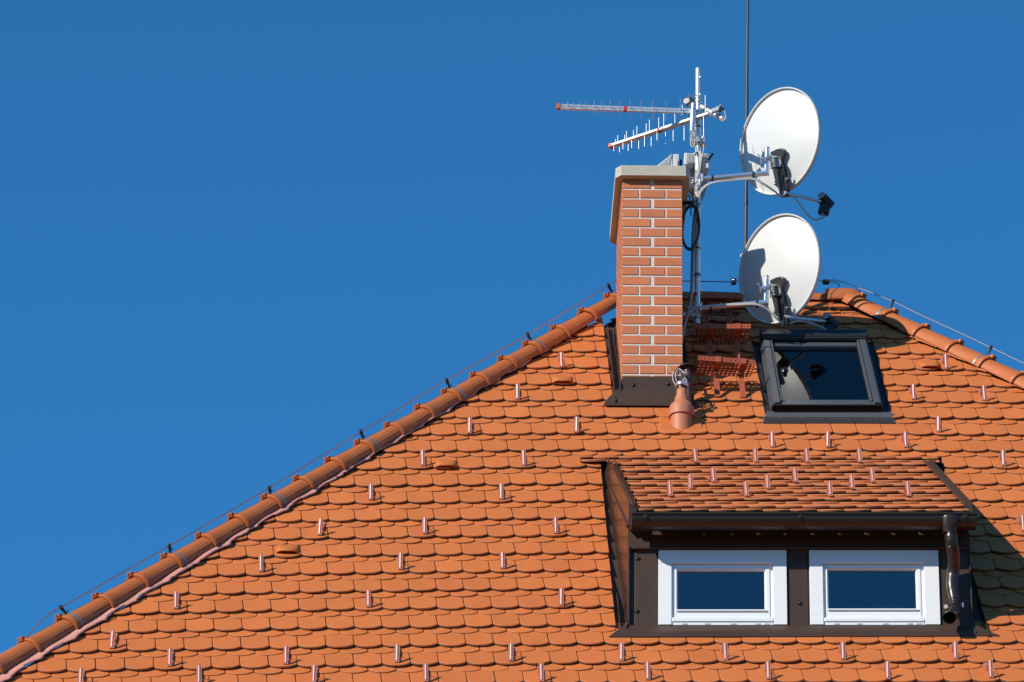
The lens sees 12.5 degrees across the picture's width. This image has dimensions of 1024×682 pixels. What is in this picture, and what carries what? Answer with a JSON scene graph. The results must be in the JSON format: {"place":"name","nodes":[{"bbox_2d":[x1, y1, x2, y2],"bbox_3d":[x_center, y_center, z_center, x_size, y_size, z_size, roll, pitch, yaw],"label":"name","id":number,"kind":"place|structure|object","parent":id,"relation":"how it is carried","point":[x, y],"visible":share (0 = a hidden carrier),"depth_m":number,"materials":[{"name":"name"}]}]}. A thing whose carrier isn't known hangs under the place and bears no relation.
{"place":"outdoors","nodes":[
{"label":"outdoors","id":0,"kind":"place"},
{"bbox_2d":[0,0,1023,666],"label":"sky","id":1,"kind":"structure","parent":0,"point":[238,238],"materials":[{"name":"blue"}]},
{"bbox_2d":[27,278,1023,635],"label":"lightning conductor","id":2,"kind":"object","parent":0,"point":[733,282],"visible":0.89,"depth_m":33.85,"materials":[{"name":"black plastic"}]},
{"bbox_2d":[668,363,684,384],"bbox_3d":[1.198,0.250,34.048,0.124,0.210,0.060,1,-30,-1],"label":"cable coil","id":3,"kind":"object","parent":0,"point":[675,374],"visible":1,"depth_m":34.04,"materials":[{"name":"grey metal"}]},
{"bbox_2d":[694,355,754,397],"bbox_3d":[1.567,0.302,34.412,0.444,0.314,0.237,1,-30,-1],"label":"roof step","id":4,"kind":"object","parent":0,"point":[741,373],"visible":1,"depth_m":34.42,"materials":[{"name":"red metal"}]},
{"label":"ground","id":5,"kind":"structure","parent":0,"visible":0},
{"bbox_2d":[0,165,1023,681],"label":"house","id":6,"kind":"structure","parent":5,"relation":"on","point":[792,581],"depth_m":31.56,"materials":[{"name":"tile"}]},
{"bbox_2d":[78,667,84,681],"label":"snow guard","id":7,"kind":"object","parent":6,"relation":"on","point":[81,672],"visible":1,"depth_m":29.62,"materials":[{"name":"pink metal"}]},
{"bbox_2d":[109,630,117,647],"bbox_3d":[-2.572,1.896,30.205,0.033,0.251,0.099,2,-68,1],"label":"snow guard","id":8,"kind":"object","parent":6,"relation":"on","point":[113,637],"visible":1,"depth_m":30.13,"materials":[{"name":"pink metal"}]},
{"bbox_2d":[167,648,172,665],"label":"snow guard","id":9,"kind":"object","parent":6,"relation":"on","point":[169,656],"visible":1,"depth_m":29.90,"materials":[{"name":"pink metal"}]},
{"bbox_2d":[173,591,178,608],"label":"snow guard","id":10,"kind":"object","parent":6,"relation":"on","point":[175,599],"visible":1,"depth_m":30.71,"materials":[{"name":"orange metal"}]},
{"bbox_2d":[196,665,201,681],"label":"snow guard","id":11,"kind":"object","parent":6,"relation":"on","point":[198,673],"visible":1,"depth_m":29.68,"materials":[{"name":"pink metal"}]},
{"bbox_2d":[258,554,262,571],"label":"snow guard","id":12,"kind":"object","parent":6,"relation":"on","point":[260,562],"visible":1,"depth_m":31.28,"materials":[{"name":"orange metal"}]},
{"bbox_2d":[283,646,288,663],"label":"snow guard","id":13,"kind":"object","parent":6,"relation":"on","point":[285,654],"visible":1,"depth_m":29.97,"materials":[{"name":"pink metal"}]},
{"bbox_2d":[311,664,317,681],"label":"snow guard","id":14,"kind":"object","parent":6,"relation":"on","point":[314,668],"visible":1,"depth_m":29.73,"materials":[{"name":"pink metal"}]},
{"bbox_2d":[317,518,324,534],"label":"snow guard","id":15,"kind":"object","parent":6,"relation":"on","point":[321,524],"visible":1,"depth_m":31.86,"materials":[{"name":"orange metal"}]},
{"bbox_2d":[365,589,370,606],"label":"snow guard","id":16,"kind":"object","parent":6,"relation":"on","point":[368,597],"visible":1,"depth_m":30.80,"materials":[{"name":"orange metal"}]},
{"bbox_2d":[368,483,372,499],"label":"snow guard","id":17,"kind":"object","parent":6,"relation":"on","point":[370,491],"visible":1,"depth_m":32.43,"materials":[{"name":"orange metal"}]},
{"bbox_2d":[394,644,399,661],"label":"snow guard","id":18,"kind":"object","parent":6,"relation":"on","point":[396,652],"visible":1,"depth_m":30.03,"materials":[{"name":"pink metal"}]},
{"bbox_2d":[398,552,402,568],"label":"snow guard","id":19,"kind":"object","parent":6,"relation":"on","point":[400,560],"visible":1,"depth_m":31.36,"materials":[{"name":"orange metal"}]},
{"bbox_2d":[419,450,424,465],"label":"snow guard","id":20,"kind":"object","parent":6,"relation":"on","point":[422,457],"visible":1,"depth_m":33.00,"materials":[{"name":"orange metal"}]},
{"bbox_2d":[422,517,426,533],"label":"snow guard","id":21,"kind":"object","parent":6,"relation":"on","point":[424,525],"visible":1,"depth_m":31.91,"materials":[{"name":"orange metal"}]},
{"bbox_2d":[422,663,427,680],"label":"snow guard","id":22,"kind":"object","parent":6,"relation":"on","point":[425,671],"visible":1,"depth_m":29.78,"materials":[{"name":"pink metal"}]},
{"bbox_2d":[467,417,471,432],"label":"snow guard","id":23,"kind":"object","parent":6,"relation":"on","point":[469,424],"visible":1,"depth_m":33.58,"materials":[{"name":"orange metal"}]},
{"bbox_2d":[498,483,503,498],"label":"snow guard","id":24,"kind":"object","parent":6,"relation":"on","point":[501,490],"visible":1,"depth_m":32.49,"materials":[{"name":"orange metal"}]},
{"bbox_2d":[499,551,504,568],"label":"snow guard","id":25,"kind":"object","parent":6,"relation":"on","point":[502,559],"visible":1,"depth_m":31.41,"materials":[{"name":"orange metal"}]},
{"bbox_2d":[508,643,513,660],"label":"snow guard","id":26,"kind":"object","parent":6,"relation":"on","point":[510,651],"visible":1,"depth_m":30.09,"materials":[{"name":"pink metal"}]},
{"bbox_2d":[515,384,519,398],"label":"snow guard","id":27,"kind":"object","parent":6,"relation":"on","point":[517,391],"visible":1,"depth_m":34.19,"materials":[{"name":"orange metal"}]},
{"bbox_2d":[519,450,525,465],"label":"snow guard","id":28,"kind":"object","parent":6,"relation":"on","point":[523,457],"visible":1,"depth_m":33.05,"materials":[{"name":"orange metal"}]},
{"bbox_2d":[537,663,543,680],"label":"snow guard","id":29,"kind":"object","parent":6,"relation":"on","point":[540,667],"visible":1,"depth_m":29.82,"materials":[{"name":"pink metal"}]},
{"bbox_2d":[551,516,557,532],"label":"snow guard","id":30,"kind":"object","parent":6,"relation":"on","point":[555,524],"visible":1,"depth_m":31.97,"materials":[{"name":"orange metal"}]},
{"bbox_2d":[557,352,563,366],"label":"snow guard","id":31,"kind":"object","parent":6,"relation":"on","point":[560,357],"visible":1,"depth_m":34.79,"materials":[{"name":"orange metal"}]},
{"bbox_2d":[558,588,563,605],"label":"snow guard","id":32,"kind":"object","parent":6,"relation":"on","point":[561,596],"visible":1,"depth_m":30.89,"materials":[{"name":"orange metal"}]},
{"bbox_2d":[574,416,578,431],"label":"snow guard","id":33,"kind":"object","parent":6,"relation":"on","point":[576,423],"visible":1,"depth_m":33.63,"materials":[{"name":"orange metal"}]},
{"bbox_2d":[618,643,623,660],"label":"snow guard","id":34,"kind":"object","parent":6,"relation":"on","point":[621,651],"visible":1,"depth_m":30.12,"materials":[{"name":"pink metal"}]},
{"bbox_2d":[643,661,649,679],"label":"snow guard","id":35,"kind":"object","parent":6,"relation":"on","point":[646,665],"visible":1,"depth_m":29.88,"materials":[{"name":"pink metal"}]},
{"bbox_2d":[665,481,672,495],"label":"snow guard","id":36,"kind":"object","parent":6,"relation":"on","point":[669,492],"visible":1,"depth_m":31.35,"materials":[{"name":"orange metal"}]},
{"bbox_2d":[659,381,702,434],"bbox_3d":[1.220,0.520,33.895,0.300,0.483,0.231,1,-30,-1],"label":"vent pipe","id":37,"kind":"object","parent":6,"relation":"on","point":[681,412],"visible":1,"depth_m":33.83,"materials":[{"name":"ceramic"}]},
{"bbox_2d":[678,363,696,403],"bbox_3d":[1.284,0.342,34.191,0.139,0.402,0.139,1,-30,-1],"label":"vent cowl","id":38,"kind":"object","parent":37,"relation":"on","point":[688,369],"visible":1,"depth_m":34.22,"materials":[{"name":"grey metal"}]},
{"bbox_2d":[687,474,692,488],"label":"snow guard","id":39,"kind":"object","parent":6,"relation":"on","point":[690,481],"visible":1,"depth_m":31.67,"materials":[{"name":"orange metal"}]},
{"bbox_2d":[691,448,698,461],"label":"snow guard","id":40,"kind":"object","parent":6,"relation":"on","point":[694,455],"visible":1,"depth_m":32.92,"materials":[{"name":"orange metal"}]},
{"bbox_2d":[683,68,724,323],"bbox_3d":[1.440,-1.132,35.584,0.395,2.288,0.158,-12,-33,20],"label":"antenna mast","id":41,"kind":"object","parent":6,"relation":"attached to","point":[693,104],"visible":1,"depth_m":35.80,"materials":[{"name":"metal"}]},
{"bbox_2d":[556,99,699,120],"bbox_3d":[0.892,-1.766,35.936,1.106,0.071,0.309,1,-30,-1],"label":"tv aerial","id":42,"kind":"object","parent":41,"relation":"attached to","point":[619,108],"visible":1,"depth_m":35.91,"materials":[{"name":"metal"}]},
{"bbox_2d":[608,95,710,152],"bbox_3d":[1.134,-1.605,36.076,0.920,0.389,0.048,-20,-36,30],"label":"tv aerial","id":43,"kind":"object","parent":41,"relation":"attached to","point":[611,146],"visible":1,"depth_m":36.09,"materials":[{"name":"metal"}]},
{"bbox_2d":[682,200,699,250],"bbox_3d":[1.346,-0.870,35.402,0.156,0.462,0.078,1,-30,-1],"label":"cable ring","id":44,"kind":"object","parent":41,"relation":"hanging from","point":[692,205],"visible":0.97,"depth_m":35.39,"materials":[{"name":"black plastic"}]},
{"bbox_2d":[682,134,703,374],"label":"mast cables","id":45,"kind":"object","parent":41,"relation":"attached to","point":[695,215],"visible":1,"depth_m":35.40,"materials":[{"name":"black plastic"}]},
{"bbox_2d":[684,152,713,201],"bbox_3d":[1.429,-1.296,35.987,0.230,0.378,0.526,1,-30,-1],"label":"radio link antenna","id":46,"kind":"object","parent":41,"relation":"attached to","point":[689,161],"visible":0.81,"depth_m":35.89,"materials":[{"name":"grey plastic"}]},
{"bbox_2d":[657,154,681,165],"bbox_3d":[1.212,-1.334,36.590,0.226,0.181,0.232,1,-30,-1],"label":"ribbed housing","id":47,"kind":"object","parent":46,"relation":"attached to","point":[675,161],"visible":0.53,"depth_m":36.51,"materials":[{"name":"white plastic"}]},
{"bbox_2d":[711,104,725,120],"bbox_3d":[1.583,-1.750,35.853,0.114,0.138,0.050,1,-30,-1],"label":"aerial connector","id":48,"kind":"object","parent":41,"relation":"attached to","point":[719,109],"visible":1,"depth_m":35.84,"materials":[{"name":"white plastic"}]},
{"bbox_2d":[685,213,838,328],"bbox_3d":[1.892,-0.500,35.388,1.198,0.950,0.645,1,-30,-1],"label":"satellite dish","id":49,"kind":"object","parent":41,"relation":"attached to","point":[780,267],"visible":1,"depth_m":35.31,"materials":[{"name":"white paint"}]},
{"bbox_2d":[690,87,834,220],"bbox_3d":[1.912,-1.421,35.927,1.165,1.111,0.645,1,-30,-1],"label":"satellite dish","id":50,"kind":"object","parent":41,"relation":"attached to","point":[780,140],"visible":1,"depth_m":35.88,"materials":[{"name":"white paint"}]},
{"bbox_2d":[707,468,716,481],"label":"snow guard","id":51,"kind":"object","parent":6,"relation":"on","point":[712,478],"visible":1,"depth_m":31.98,"materials":[{"name":"orange metal"}]},
{"bbox_2d":[691,323,750,368],"bbox_3d":[1.562,0.090,34.959,0.433,0.371,0.258,1,-30,-1],"label":"roof step","id":52,"kind":"object","parent":6,"relation":"on","point":[736,337],"visible":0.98,"depth_m":34.98,"materials":[{"name":"red metal"}]},
{"bbox_2d":[701,293,743,338],"bbox_3d":[1.598,-0.136,35.524,0.311,0.366,0.280,1,-30,-1],"label":"roof step","id":53,"kind":"object","parent":6,"relation":"on","point":[731,297],"visible":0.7,"depth_m":35.52,"materials":[{"name":"red metal"}]},
{"bbox_2d":[658,550,786,624],"bbox_3d":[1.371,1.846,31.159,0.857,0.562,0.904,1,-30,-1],"label":"window","id":54,"kind":"structure","parent":6,"relation":"in","point":[696,587],"depth_m":30.87,"materials":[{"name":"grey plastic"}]},
{"bbox_2d":[719,642,727,659],"bbox_3d":[1.371,1.977,30.244,0.033,0.251,0.099,0,-68,-3],"label":"snow guard","id":55,"kind":"object","parent":6,"relation":"on","point":[724,648],"visible":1,"depth_m":30.17,"materials":[{"name":"pink metal"}]},
{"bbox_2d":[740,0,748,257],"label":"lightning rod","id":56,"kind":"object","parent":6,"relation":"attached to","point":[746,117],"visible":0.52,"depth_m":37.32,"materials":[{"name":"grey metal"}]},
{"bbox_2d":[740,481,748,495],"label":"snow guard","id":57,"kind":"object","parent":6,"relation":"on","point":[745,492],"visible":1,"depth_m":31.37,"materials":[{"name":"orange metal"}]},
{"bbox_2d":[752,448,757,461],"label":"snow guard","id":58,"kind":"object","parent":6,"relation":"on","point":[755,455],"visible":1,"depth_m":32.93,"materials":[{"name":"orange metal"}]},
{"bbox_2d":[763,474,769,488],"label":"snow guard","id":59,"kind":"object","parent":6,"relation":"on","point":[766,485],"visible":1,"depth_m":31.70,"materials":[{"name":"orange metal"}]},
{"bbox_2d":[763,661,770,678],"bbox_3d":[1.636,2.080,30.001,0.033,0.251,0.099,1,-68,-2],"label":"snow guard","id":60,"kind":"object","parent":6,"relation":"on","point":[767,667],"visible":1,"depth_m":29.93,"materials":[{"name":"pink metal"}]},
{"bbox_2d":[768,431,774,446],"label":"snow guard","id":61,"kind":"object","parent":6,"relation":"on","point":[771,439],"visible":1,"depth_m":33.47,"materials":[{"name":"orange metal"}]},
{"bbox_2d":[789,468,797,481],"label":"snow guard","id":62,"kind":"object","parent":6,"relation":"on","point":[794,478],"visible":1,"depth_m":32.00,"materials":[{"name":"orange metal"}]},
{"bbox_2d":[803,448,809,461],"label":"snow guard","id":63,"kind":"object","parent":6,"relation":"on","point":[806,456],"visible":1,"depth_m":32.95,"materials":[{"name":"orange metal"}]},
{"bbox_2d":[824,431,829,446],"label":"snow guard","id":64,"kind":"object","parent":6,"relation":"on","point":[827,438],"visible":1,"depth_m":33.49,"materials":[{"name":"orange metal"}]},
{"bbox_2d":[825,481,832,495],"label":"snow guard","id":65,"kind":"object","parent":6,"relation":"on","point":[829,492],"visible":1,"depth_m":31.39,"materials":[{"name":"orange metal"}]},
{"bbox_2d":[752,329,907,424],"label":"roof window","id":66,"kind":"structure","parent":6,"relation":"in","point":[814,376],"depth_m":34.59,"materials":[{"name":"metal"}]},
{"bbox_2d":[837,641,845,659],"bbox_3d":[2.135,1.975,30.296,0.033,0.251,0.099,1,-68,-2],"label":"snow guard","id":67,"kind":"object","parent":6,"relation":"on","point":[842,648],"visible":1,"depth_m":30.22,"materials":[{"name":"pink metal"}]},
{"bbox_2d":[847,474,854,488],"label":"snow guard","id":68,"kind":"object","parent":6,"relation":"on","point":[851,485],"visible":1,"depth_m":31.72,"materials":[{"name":"orange metal"}]},
{"bbox_2d":[856,448,861,461],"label":"snow guard","id":69,"kind":"object","parent":6,"relation":"on","point":[859,455],"visible":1,"depth_m":32.96,"materials":[{"name":"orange metal"}]},
{"bbox_2d":[867,468,874,481],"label":"snow guard","id":70,"kind":"object","parent":6,"relation":"on","point":[871,478],"visible":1,"depth_m":32.02,"materials":[{"name":"orange metal"}]},
{"bbox_2d":[809,550,940,624],"bbox_3d":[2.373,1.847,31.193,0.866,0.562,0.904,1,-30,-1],"label":"window","id":71,"kind":"structure","parent":6,"relation":"in","point":[847,587],"depth_m":30.90,"materials":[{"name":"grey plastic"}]},
{"bbox_2d":[882,661,889,678],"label":"snow guard","id":72,"kind":"object","parent":6,"relation":"on","point":[886,666],"visible":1,"depth_m":29.97,"materials":[{"name":"pink metal"}]},
{"bbox_2d":[900,431,907,446],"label":"snow guard","id":73,"kind":"object","parent":6,"relation":"on","point":[904,437],"visible":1,"depth_m":33.52,"materials":[{"name":"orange metal"}]},
{"bbox_2d":[901,481,910,495],"bbox_3d":[2.652,0.988,31.483,0.033,0.099,0.251,0,7,-4],"label":"snow guard","id":74,"kind":"object","parent":6,"relation":"on","point":[907,490],"visible":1,"depth_m":31.41,"materials":[{"name":"orange metal"}]},
{"bbox_2d":[908,384,915,398],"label":"snow guard","id":75,"kind":"object","parent":6,"relation":"on","point":[912,390],"visible":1,"depth_m":34.37,"materials":[{"name":"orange metal"}]},
{"bbox_2d":[934,416,940,431],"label":"snow guard","id":76,"kind":"object","parent":6,"relation":"on","point":[937,421],"visible":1,"depth_m":33.80,"materials":[{"name":"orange metal"}]},
{"bbox_2d":[940,354,948,368],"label":"snow guard","id":77,"kind":"object","parent":6,"relation":"on","point":[944,360],"visible":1,"depth_m":34.94,"materials":[{"name":"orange metal"}]},
{"bbox_2d":[949,641,957,658],"bbox_3d":[2.866,1.975,30.341,0.033,0.251,0.099,1,-68,-1],"label":"snow guard","id":78,"kind":"object","parent":6,"relation":"on","point":[954,647],"visible":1,"depth_m":30.27,"materials":[{"name":"pink metal"}]},
{"bbox_2d":[977,385,986,400],"bbox_3d":[3.462,0.357,34.449,0.033,0.251,0.099,0,-68,-4],"label":"snow guard","id":79,"kind":"object","parent":6,"relation":"on","point":[982,391],"visible":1,"depth_m":34.38,"materials":[{"name":"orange metal"}]},
{"bbox_2d":[983,660,993,677],"bbox_3d":[3.066,2.078,30.094,0.033,0.251,0.099,1,-68,-2],"label":"snow guard","id":80,"kind":"object","parent":6,"relation":"on","point":[988,665],"visible":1,"depth_m":30.02,"materials":[{"name":"pink metal"}]},
{"bbox_2d":[997,450,1005,465],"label":"snow guard","id":81,"kind":"object","parent":6,"relation":"on","point":[1002,456],"visible":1,"depth_m":33.25,"materials":[{"name":"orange metal"}]},
{"bbox_2d":[1016,514,1023,530],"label":"snow guard","id":82,"kind":"object","parent":6,"relation":"on","point":[1020,520],"visible":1,"depth_m":32.20,"materials":[{"name":"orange metal"}]}
]}

